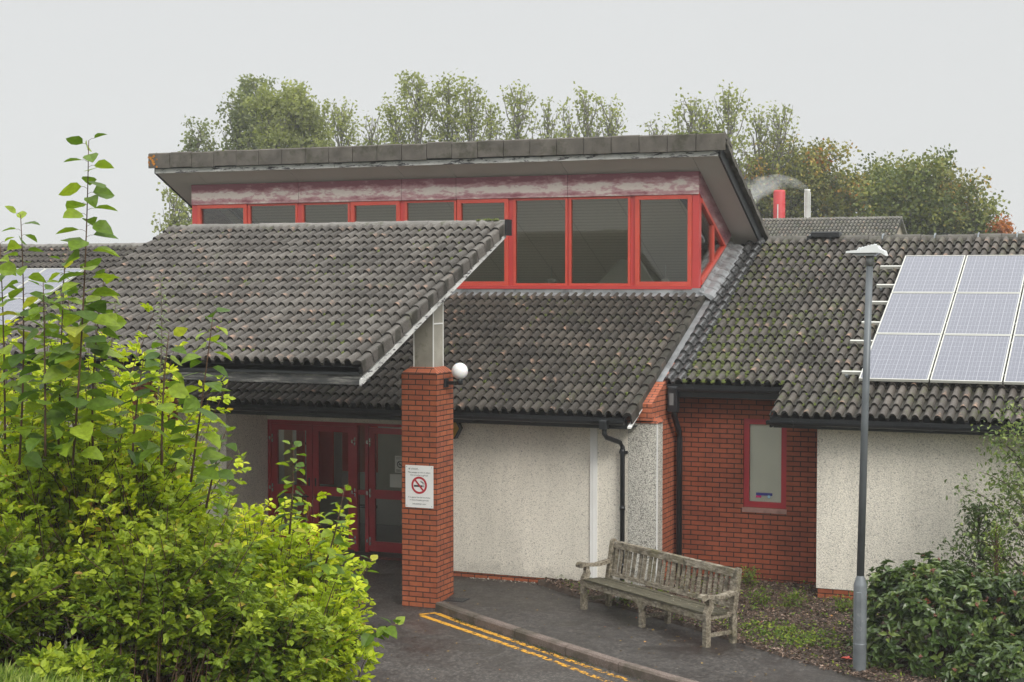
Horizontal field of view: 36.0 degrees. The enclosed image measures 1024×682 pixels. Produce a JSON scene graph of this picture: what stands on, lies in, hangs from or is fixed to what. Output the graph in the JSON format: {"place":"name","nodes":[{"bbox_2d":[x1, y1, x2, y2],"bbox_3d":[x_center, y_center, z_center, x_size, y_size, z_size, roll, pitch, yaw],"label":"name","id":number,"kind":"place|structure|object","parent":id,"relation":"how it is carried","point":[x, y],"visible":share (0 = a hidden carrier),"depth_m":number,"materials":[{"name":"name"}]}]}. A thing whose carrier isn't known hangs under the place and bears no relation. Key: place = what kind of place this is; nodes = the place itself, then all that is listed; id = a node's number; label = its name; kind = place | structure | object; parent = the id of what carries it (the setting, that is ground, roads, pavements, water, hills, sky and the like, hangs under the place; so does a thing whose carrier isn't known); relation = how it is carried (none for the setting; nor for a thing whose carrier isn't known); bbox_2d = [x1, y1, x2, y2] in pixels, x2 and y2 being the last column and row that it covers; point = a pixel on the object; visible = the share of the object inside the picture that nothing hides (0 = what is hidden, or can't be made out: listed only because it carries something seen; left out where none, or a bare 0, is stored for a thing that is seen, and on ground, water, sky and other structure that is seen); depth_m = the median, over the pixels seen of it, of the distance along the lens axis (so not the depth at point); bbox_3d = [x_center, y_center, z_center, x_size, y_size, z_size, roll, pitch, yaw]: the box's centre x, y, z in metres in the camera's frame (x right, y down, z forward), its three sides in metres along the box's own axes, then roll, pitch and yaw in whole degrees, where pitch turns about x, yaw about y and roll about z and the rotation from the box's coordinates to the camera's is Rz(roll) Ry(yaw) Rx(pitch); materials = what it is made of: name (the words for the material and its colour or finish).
{"place":"outdoors","nodes":[
{"label":"outdoors","id":0,"kind":"place"},
{"bbox_2d":[39,545,648,681],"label":"road","id":1,"kind":"structure","parent":0,"point":[455,654],"depth_m":20.05,"materials":[{"name":"grey asphalt"}]},
{"bbox_2d":[420,612,627,681],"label":"yellow line","id":2,"kind":"object","parent":1,"relation":"on","point":[469,631],"visible":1,"depth_m":20.76,"materials":[{"name":"paint"}]},
{"bbox_2d":[435,601,698,681],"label":"kerb","id":3,"kind":"structure","parent":1,"relation":"on","point":[581,653],"depth_m":20.03,"materials":[{"name":"concrete"}]},
{"bbox_2d":[0,0,1023,243],"label":"sky","id":4,"kind":"structure","parent":0,"point":[880,76],"materials":[{"name":"white"}]},
{"bbox_2d":[444,576,878,681],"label":"pavement","id":5,"kind":"structure","parent":0,"point":[563,617],"depth_m":20.42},
{"bbox_2d":[575,538,741,647],"bbox_3d":[1.912,3.325,21.071,0.660,0.950,2.784,-1,3,-32],"label":"park bench","id":6,"kind":"object","parent":5,"relation":"on","point":[641,597],"visible":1,"depth_m":20.99,"materials":[{"name":"grey wood"}]},
{"bbox_2d":[537,572,1007,681],"bbox_3d":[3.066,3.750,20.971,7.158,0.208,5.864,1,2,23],"label":"mulch","id":7,"kind":"object","parent":0,"point":[795,650],"visible":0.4,"depth_m":20.97,"materials":[{"name":"brown soil"}]},
{"bbox_2d":[545,574,946,680],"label":"ground cover","id":8,"kind":"object","parent":7,"relation":"on","point":[778,635],"visible":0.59,"depth_m":20.25,"materials":[{"name":"green plant"}]},
{"bbox_2d":[846,244,887,671],"bbox_3d":[4.132,1.396,18.454,0.455,5.053,0.200,1,2,23],"label":"lamp post","id":9,"kind":"object","parent":7,"relation":"on","point":[869,252],"visible":0.98,"depth_m":18.44,"materials":[{"name":"metal"}]},
{"bbox_2d":[846,551,1022,678],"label":"viburnum bush","id":10,"kind":"object","parent":7,"relation":"on","point":[896,594],"visible":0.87,"depth_m":18.52,"materials":[{"name":"green plant"}]},
{"bbox_2d":[932,493,1023,582],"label":"variegated shrub","id":11,"kind":"object","parent":7,"relation":"on","point":[976,510],"visible":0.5,"depth_m":20.38,"materials":[{"name":"green plant"}]},
{"bbox_2d":[940,635,1023,681],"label":"viburnum bush","id":12,"kind":"object","parent":7,"relation":"on","point":[996,655],"visible":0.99,"depth_m":17.64,"materials":[{"name":"green plant"}]},
{"bbox_2d":[944,394,1023,576],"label":"variegated shrub","id":13,"kind":"object","parent":7,"relation":"on","point":[1004,485],"visible":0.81,"depth_m":20.10,"materials":[{"name":"green plant"}]},
{"bbox_2d":[969,565,1023,665],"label":"viburnum bush","id":14,"kind":"object","parent":7,"relation":"on","point":[1016,612],"visible":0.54,"depth_m":18.30,"materials":[{"name":"green plant"}]},
{"bbox_2d":[983,522,1012,599],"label":"tall weed","id":15,"kind":"object","parent":7,"relation":"on","point":[995,561],"visible":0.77,"depth_m":18.70,"materials":[{"name":"green plant"}]},
{"bbox_2d":[762,216,906,235],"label":"building","id":16,"kind":"structure","parent":0,"point":[865,225],"depth_m":62.07,"materials":[{"name":"tile"}]},
{"bbox_2d":[773,190,784,217],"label":"red flue","id":17,"kind":"object","parent":16,"relation":"attached to","point":[778,203],"visible":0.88,"depth_m":63.82,"materials":[{"name":"metal"}]},
{"label":"ground","id":18,"kind":"structure","parent":0,"visible":0},
{"bbox_2d":[151,182,191,234],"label":"poplar tree","id":19,"kind":"object","parent":18,"relation":"on","point":[174,212],"visible":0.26,"depth_m":65.59,"materials":[{"name":"green plant"}]},
{"bbox_2d":[171,115,217,223],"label":"poplar tree","id":20,"kind":"object","parent":18,"relation":"on","point":[192,146],"visible":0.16,"depth_m":69.38,"materials":[{"name":"green plant"}]},
{"bbox_2d":[211,88,262,150],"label":"poplar tree","id":21,"kind":"object","parent":18,"relation":"on","point":[238,119],"visible":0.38,"depth_m":71.40,"materials":[{"name":"green plant"}]},
{"bbox_2d":[217,73,277,148],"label":"poplar tree","id":22,"kind":"object","parent":18,"relation":"on","point":[246,85],"visible":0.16,"depth_m":73.41,"materials":[{"name":"green plant"}]},
{"bbox_2d":[0,218,511,608],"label":"entrance canopy","id":23,"kind":"object","parent":18,"relation":"on","point":[355,303],"visible":0.83,"depth_m":22.82,"materials":[{"name":"tile"}]},
{"bbox_2d":[405,465,432,508],"bbox_3d":[-1.335,2.099,22.729,0.444,0.610,0.014,1,2,23],"label":"no smoking sign","id":24,"kind":"object","parent":23,"relation":"attached to","point":[418,486],"visible":1,"depth_m":22.73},
{"bbox_2d":[444,363,467,386],"bbox_3d":[-0.806,0.491,22.755,0.354,0.360,0.240,1,2,23],"label":"globe light","id":25,"kind":"object","parent":23,"relation":"attached to","point":[459,371],"visible":1,"depth_m":22.67,"materials":[{"name":"white glass"}]},
{"bbox_2d":[238,80,304,149],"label":"poplar tree","id":26,"kind":"object","parent":18,"relation":"on","point":[274,109],"visible":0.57,"depth_m":69.08,"materials":[{"name":"green plant"}]},
{"bbox_2d":[262,77,327,147],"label":"poplar tree","id":27,"kind":"object","parent":18,"relation":"on","point":[302,113],"visible":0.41,"depth_m":70.08,"materials":[{"name":"green plant"}]},
{"bbox_2d":[301,98,334,147],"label":"poplar tree","id":28,"kind":"object","parent":18,"relation":"on","point":[326,135],"visible":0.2,"depth_m":71.20,"materials":[{"name":"green plant"}]},
{"bbox_2d":[322,96,364,146],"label":"poplar tree","id":29,"kind":"object","parent":18,"relation":"on","point":[341,125],"visible":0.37,"depth_m":74.63,"materials":[{"name":"green plant"}]},
{"bbox_2d":[358,108,389,144],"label":"poplar tree","id":30,"kind":"object","parent":18,"relation":"on","point":[371,140],"visible":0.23,"depth_m":75.44,"materials":[{"name":"green plant"}]},
{"bbox_2d":[375,92,414,144],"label":"poplar tree","id":31,"kind":"object","parent":18,"relation":"on","point":[391,134],"visible":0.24,"depth_m":73.68,"materials":[{"name":"green plant"}]},
{"bbox_2d":[383,69,450,143],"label":"poplar tree","id":32,"kind":"object","parent":18,"relation":"on","point":[415,112],"visible":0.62,"depth_m":72.42,"materials":[{"name":"green plant"}]},
{"bbox_2d":[418,68,468,141],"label":"poplar tree","id":33,"kind":"object","parent":18,"relation":"on","point":[449,96],"visible":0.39,"depth_m":73.43,"materials":[{"name":"green plant"}]},
{"bbox_2d":[440,76,500,141],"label":"poplar tree","id":34,"kind":"object","parent":18,"relation":"on","point":[470,119],"visible":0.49,"depth_m":72.53,"materials":[{"name":"green plant"}]},
{"bbox_2d":[473,96,510,140],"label":"poplar tree","id":35,"kind":"object","parent":18,"relation":"on","point":[493,123],"visible":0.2,"depth_m":74.48,"materials":[{"name":"green plant"}]},
{"bbox_2d":[0,130,1023,605],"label":"clinic building","id":36,"kind":"structure","parent":18,"relation":"on","point":[646,340],"depth_m":24.97,"materials":[{"name":"tile"}]},
{"bbox_2d":[0,298,41,324],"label":"solar panel","id":37,"kind":"object","parent":36,"relation":"on","point":[16,305],"visible":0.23,"depth_m":30.88,"materials":[{"name":"glass"}]},
{"bbox_2d":[0,268,45,296],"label":"solar panel","id":38,"kind":"object","parent":36,"relation":"on","point":[8,279],"visible":0.42,"depth_m":32.41,"materials":[{"name":"glass"}]},
{"bbox_2d":[6,268,83,297],"bbox_3d":[-9.455,-1.160,31.907,0.972,0.635,1.361,1,2,23],"label":"solar panel","id":39,"kind":"object","parent":36,"relation":"on","point":[46,274],"visible":0.43,"depth_m":31.90,"materials":[{"name":"glass"}]},
{"bbox_2d":[197,204,247,223],"bbox_3d":[-5.473,-1.823,29.888,1.098,1.523,0.090,1,2,23],"label":"window","id":40,"kind":"structure","parent":36,"relation":"in","point":[200,208],"depth_m":29.82,"materials":[{"name":"red wood"}]},
{"bbox_2d":[269,423,312,545],"bbox_3d":[-3.810,2.477,27.175,0.845,2.090,0.095,1,2,23],"label":"door","id":41,"kind":"structure","parent":36,"relation":"in","point":[277,488],"depth_m":27.14,"materials":[{"name":"red wood"}]},
{"bbox_2d":[313,425,355,549],"bbox_3d":[-3.020,2.490,26.842,0.840,2.090,0.095,1,2,23],"label":"door","id":42,"kind":"structure","parent":36,"relation":"in","point":[317,488],"depth_m":26.84,"materials":[{"name":"red wood"}]},
{"bbox_2d":[350,201,400,221],"bbox_3d":[-2.466,-1.772,28.619,1.003,1.523,0.090,1,2,23],"label":"window","id":43,"kind":"structure","parent":36,"relation":"in","point":[353,205],"depth_m":28.57,"materials":[{"name":"red wood"}]},
{"bbox_2d":[366,427,401,552],"bbox_3d":[-2.060,2.506,26.437,0.845,2.090,0.095,1,2,23],"label":"door","id":44,"kind":"structure","parent":36,"relation":"in","point":[378,546],"depth_m":26.53,"materials":[{"name":"red wood"}]},
{"bbox_2d":[457,198,508,285],"bbox_3d":[-0.504,-1.739,27.791,0.983,1.523,0.090,1,2,23],"label":"window","id":45,"kind":"structure","parent":36,"relation":"in","point":[460,202],"depth_m":27.66,"materials":[{"name":"red wood"}]},
{"bbox_2d":[513,197,567,285],"bbox_3d":[0.502,-1.723,27.376,1.013,1.523,0.072,1,2,23],"label":"window","id":46,"kind":"structure","parent":36,"relation":"in","point":[515,200],"depth_m":27.40,"materials":[{"name":"glass"}]},
{"bbox_2d":[569,196,630,285],"bbox_3d":[1.503,-1.706,26.953,1.113,1.523,0.072,1,2,23],"label":"window","id":47,"kind":"structure","parent":36,"relation":"in","point":[571,199],"depth_m":26.94,"materials":[{"name":"glass"}]},
{"bbox_2d":[635,194,691,285],"bbox_3d":[2.553,-1.688,26.501,0.993,1.523,0.090,1,2,23],"label":"window","id":48,"kind":"structure","parent":36,"relation":"in","point":[638,199],"depth_m":26.50,"materials":[{"name":"red wood"}]},
{"bbox_2d":[701,198,725,284],"bbox_3d":[3.443,-1.689,27.070,0.080,1.447,1.530,1,2,23],"label":"window","id":49,"kind":"structure","parent":36,"relation":"in","point":[713,244],"depth_m":26.84,"materials":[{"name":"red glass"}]},
{"bbox_2d":[743,419,786,508],"bbox_3d":[3.824,1.842,23.768,0.660,1.340,0.070,1,2,23],"label":"window","id":50,"kind":"structure","parent":36,"relation":"in","point":[765,446],"depth_m":23.78,"materials":[{"name":"grey glass"}]},
{"bbox_2d":[859,333,941,381],"bbox_3d":[5.682,0.236,23.023,0.972,0.635,1.361,1,2,23],"label":"solar panel","id":51,"kind":"object","parent":36,"relation":"on","point":[902,357],"visible":0.93,"depth_m":22.98,"materials":[{"name":"glass"}]},
{"bbox_2d":[876,293,953,334],"bbox_3d":[6.212,-0.420,24.252,0.972,0.635,1.361,1,2,23],"label":"solar panel","id":52,"kind":"object","parent":36,"relation":"on","point":[915,313],"visible":1,"depth_m":24.22,"materials":[{"name":"glass"}]},
{"bbox_2d":[842,370,1004,377],"bbox_3d":[6.149,0.504,22.433,2.900,0.107,0.089,1,2,23],"label":"mounting rail","id":53,"kind":"object","parent":36,"relation":"attached to","point":[847,373],"visible":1,"depth_m":22.92,"materials":[{"name":"metal"}]},
{"bbox_2d":[1004,335,1023,384],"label":"solar panel","id":54,"kind":"object","parent":53,"relation":"on","point":[1014,374],"visible":1,"depth_m":22.25,"materials":[{"name":"glass"}]},
{"bbox_2d":[891,255,965,294],"bbox_3d":[6.741,-1.075,25.481,0.972,0.635,1.361,1,2,23],"label":"solar panel","id":55,"kind":"object","parent":36,"relation":"on","point":[929,274],"visible":1,"depth_m":25.45,"materials":[{"name":"glass"}]},
{"bbox_2d":[930,334,1011,383],"bbox_3d":[6.598,0.251,22.636,0.972,0.635,1.361,1,2,23],"label":"solar panel","id":56,"kind":"object","parent":36,"relation":"on","point":[975,359],"visible":1,"depth_m":22.58,"materials":[{"name":"glass"}]},
{"bbox_2d":[944,293,1020,334],"bbox_3d":[7.128,-0.404,23.865,0.972,0.635,1.361,1,2,23],"label":"solar panel","id":57,"kind":"object","parent":36,"relation":"on","point":[983,314],"visible":1,"depth_m":23.84,"materials":[{"name":"glass"}]},
{"bbox_2d":[956,255,1023,292],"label":"solar panel","id":58,"kind":"object","parent":36,"relation":"on","point":[992,274],"visible":1,"depth_m":25.05,"materials":[{"name":"glass"}]},
{"bbox_2d":[1014,293,1023,334],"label":"solar panel","id":59,"kind":"object","parent":36,"relation":"on","point":[1019,328],"visible":1,"depth_m":23.43,"materials":[{"name":"glass"}]},
{"bbox_2d":[488,79,548,139],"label":"poplar tree","id":60,"kind":"object","parent":18,"relation":"on","point":[516,133],"visible":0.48,"depth_m":73.72,"materials":[{"name":"green plant"}]},
{"bbox_2d":[526,96,567,138],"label":"poplar tree","id":61,"kind":"object","parent":18,"relation":"on","point":[549,123],"visible":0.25,"depth_m":74.54,"materials":[{"name":"green plant"}]},
{"bbox_2d":[555,96,581,137],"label":"poplar tree","id":62,"kind":"object","parent":18,"relation":"on","point":[565,128],"visible":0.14,"depth_m":75.59,"materials":[{"name":"green plant"}]},
{"bbox_2d":[559,81,605,137],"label":"poplar tree","id":63,"kind":"object","parent":18,"relation":"on","point":[584,107],"visible":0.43,"depth_m":73.69,"materials":[{"name":"green plant"}]},
{"bbox_2d":[586,91,627,136],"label":"poplar tree","id":64,"kind":"object","parent":18,"relation":"on","point":[610,128],"visible":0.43,"depth_m":73.59,"materials":[{"name":"green plant"}]},
{"bbox_2d":[664,87,714,133],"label":"poplar tree","id":65,"kind":"object","parent":18,"relation":"on","point":[692,121],"visible":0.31,"depth_m":71.70,"materials":[{"name":"green plant"}]},
{"bbox_2d":[684,98,723,131],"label":"poplar tree","id":66,"kind":"object","parent":18,"relation":"on","point":[708,118],"visible":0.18,"depth_m":72.39,"materials":[{"name":"green plant"}]},
{"bbox_2d":[701,79,765,196],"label":"poplar tree","id":67,"kind":"object","parent":18,"relation":"on","point":[728,120],"visible":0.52,"depth_m":70.44,"materials":[{"name":"green plant"}]},
{"bbox_2d":[735,104,782,217],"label":"poplar tree","id":68,"kind":"object","parent":18,"relation":"on","point":[758,126],"visible":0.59,"depth_m":71.73,"materials":[{"name":"green plant"}]},
{"bbox_2d":[736,154,798,217],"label":"autumn tree","id":69,"kind":"object","parent":18,"relation":"on","point":[766,204],"visible":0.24,"depth_m":71.41,"materials":[{"name":"green plant"}]},
{"bbox_2d":[753,100,804,217],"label":"poplar tree","id":70,"kind":"object","parent":18,"relation":"on","point":[778,129],"visible":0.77,"depth_m":71.66,"materials":[{"name":"green plant"}]},
{"bbox_2d":[739,130,861,217],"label":"autumn tree","id":71,"kind":"object","parent":18,"relation":"on","point":[804,172],"visible":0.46,"depth_m":71.51,"materials":[{"name":"green plant"}]},
{"bbox_2d":[797,160,874,217],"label":"autumn tree","id":72,"kind":"object","parent":18,"relation":"on","point":[837,202],"visible":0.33,"depth_m":71.24,"materials":[{"name":"green plant"}]},
{"bbox_2d":[829,151,906,216],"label":"autumn tree","id":73,"kind":"object","parent":18,"relation":"on","point":[853,174],"visible":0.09,"depth_m":73.24,"materials":[{"name":"green plant"}]},
{"bbox_2d":[849,143,972,234],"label":"autumn tree","id":74,"kind":"object","parent":18,"relation":"on","point":[907,192],"visible":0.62,"depth_m":67.10,"materials":[{"name":"green plant"}]},
{"bbox_2d":[900,155,997,234],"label":"autumn tree","id":75,"kind":"object","parent":18,"relation":"on","point":[950,183],"visible":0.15,"depth_m":67.89,"materials":[{"name":"green plant"}]},
{"bbox_2d":[932,184,1023,234],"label":"autumn tree","id":76,"kind":"object","parent":18,"relation":"on","point":[1003,225],"visible":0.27,"depth_m":67.09,"materials":[{"name":"green plant"}]},
{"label":"bank","id":77,"kind":"structure","parent":0,"visible":0},
{"bbox_2d":[0,237,32,451],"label":"sucker shoot","id":78,"kind":"object","parent":77,"relation":"on","point":[7,400],"visible":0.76,"depth_m":11.43,"materials":[{"name":"green plant"}]},
{"bbox_2d":[0,206,50,467],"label":"sucker shoot","id":79,"kind":"object","parent":77,"relation":"on","point":[32,459],"visible":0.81,"depth_m":11.23,"materials":[{"name":"green plant"}]},
{"bbox_2d":[14,275,77,455],"bbox_3d":[-3.239,0.171,10.947,0.421,1.256,0.415,2,3,44],"label":"sucker shoot","id":80,"kind":"object","parent":77,"relation":"on","point":[31,406],"visible":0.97,"depth_m":10.94,"materials":[{"name":"green plant"}]},
{"bbox_2d":[0,497,106,669],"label":"rose bush","id":81,"kind":"object","parent":77,"relation":"on","point":[20,601],"visible":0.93,"depth_m":11.12,"materials":[{"name":"green plant"}]},
{"bbox_2d":[0,319,122,659],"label":"rose bush","id":82,"kind":"object","parent":77,"relation":"on","point":[9,490],"visible":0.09,"depth_m":12.14,"materials":[{"name":"green plant"}]},
{"bbox_2d":[32,256,90,461],"bbox_3d":[-3.304,0.135,11.539,0.433,1.510,0.401,-2,3,-34],"label":"sucker shoot","id":83,"kind":"object","parent":77,"relation":"on","point":[63,312],"visible":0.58,"depth_m":11.52,"materials":[{"name":"green plant"}]},
{"bbox_2d":[0,659,149,681],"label":"grass","id":84,"kind":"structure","parent":77,"relation":"on","point":[9,673],"depth_m":10.20,"materials":[{"name":"green plant"}]},
{"bbox_2d":[15,637,141,681],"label":"rose bush","id":85,"kind":"object","parent":77,"relation":"on","point":[106,664],"visible":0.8,"depth_m":10.65,"materials":[{"name":"green plant"}]},
{"bbox_2d":[41,133,119,464],"bbox_3d":[-3.011,-0.287,11.004,0.555,2.311,0.523,-1,2,-17],"label":"sucker shoot","id":86,"kind":"object","parent":77,"relation":"on","point":[77,337],"visible":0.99,"depth_m":11.01,"materials":[{"name":"green plant"}]},
{"bbox_2d":[63,269,126,445],"bbox_3d":[-2.985,0.141,11.302,0.470,1.315,0.484,1,2,23],"label":"sucker shoot","id":87,"kind":"object","parent":77,"relation":"on","point":[105,351],"visible":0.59,"depth_m":11.28,"materials":[{"name":"green plant"}]},
{"bbox_2d":[0,291,251,681],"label":"rose bush","id":88,"kind":"object","parent":77,"relation":"on","point":[81,482],"visible":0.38,"depth_m":11.96,"materials":[{"name":"green plant"}]},
{"bbox_2d":[104,349,163,470],"bbox_3d":[-2.721,0.496,11.321,0.430,0.862,0.357,1,2,23],"label":"sucker shoot","id":89,"kind":"object","parent":88,"relation":"on","point":[143,445],"visible":0.74,"depth_m":11.32,"materials":[{"name":"green plant"}]},
{"bbox_2d":[151,275,169,441],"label":"wispy shoot","id":90,"kind":"object","parent":88,"relation":"on","point":[161,316],"visible":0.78,"depth_m":12.63,"materials":[{"name":"green plant"}]},
{"bbox_2d":[2,593,258,681],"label":"undergrowth","id":91,"kind":"object","parent":77,"relation":"on","point":[218,676],"visible":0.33,"depth_m":10.98,"materials":[{"name":"green plant"}]},
{"bbox_2d":[17,486,285,681],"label":"rose bush","id":92,"kind":"object","parent":77,"relation":"on","point":[132,606],"visible":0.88,"depth_m":11.15,"materials":[{"name":"green plant"}]},
{"bbox_2d":[188,424,236,515],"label":"sucker shoot","id":93,"kind":"object","parent":92,"relation":"on","point":[227,474],"visible":0.78,"depth_m":11.49,"materials":[{"name":"green plant"}]},
{"bbox_2d":[124,324,190,466],"bbox_3d":[-2.466,0.380,11.109,0.443,1.002,0.450,1,2,23],"label":"sucker shoot","id":94,"kind":"object","parent":77,"relation":"on","point":[177,389],"visible":1,"depth_m":11.10,"materials":[{"name":"green plant"}]},
{"bbox_2d":[78,359,249,681],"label":"rose bush","id":95,"kind":"object","parent":77,"relation":"on","point":[199,522],"visible":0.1,"depth_m":12.45,"materials":[{"name":"green plant"}]},
{"bbox_2d":[165,307,231,481],"bbox_3d":[-2.244,0.385,11.204,0.488,1.248,0.444,0,2,-2],"label":"sucker shoot","id":96,"kind":"object","parent":77,"relation":"on","point":[192,404],"visible":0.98,"depth_m":11.19,"materials":[{"name":"green plant"}]},
{"bbox_2d":[162,570,342,681],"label":"rose bush","id":97,"kind":"object","parent":77,"relation":"on","point":[266,627],"visible":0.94,"depth_m":11.23,"materials":[{"name":"green plant"}]},
{"bbox_2d":[191,491,341,603],"bbox_3d":[-2.042,2.135,12.796,1.240,1.803,1.261,-1,3,-27],"label":"rose bush","id":98,"kind":"object","parent":77,"relation":"on","point":[267,546],"visible":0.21,"depth_m":12.65,"materials":[{"name":"green plant"}]},
{"bbox_2d":[271,440,308,533],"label":"sucker shoot","id":99,"kind":"object","parent":77,"relation":"on","point":[300,469],"visible":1,"depth_m":12.04,"materials":[{"name":"green plant"}]},
{"bbox_2d":[254,507,384,681],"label":"rose bush","id":100,"kind":"object","parent":77,"relation":"on","point":[346,568],"visible":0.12,"depth_m":12.76,"materials":[{"name":"green plant"}]},
{"bbox_2d":[265,565,383,681],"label":"rose bush","id":101,"kind":"object","parent":77,"relation":"on","point":[332,668],"visible":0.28,"depth_m":11.88,"materials":[{"name":"green plant"}]},
{"bbox_2d":[305,484,356,580],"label":"sucker shoot","id":102,"kind":"object","parent":77,"relation":"on","point":[330,551],"visible":0.98,"depth_m":12.05,"materials":[{"name":"green plant"}]},
{"bbox_2d":[327,555,378,623],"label":"sucker shoot","id":103,"kind":"object","parent":77,"relation":"on","point":[372,558],"visible":0.45,"depth_m":12.28,"materials":[{"name":"green plant"}]},
{"bbox_2d":[333,616,404,666],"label":"sucker shoot","id":104,"kind":"object","parent":77,"relation":"on","point":[366,640],"visible":0.77,"depth_m":12.02,"materials":[{"name":"green plant"}]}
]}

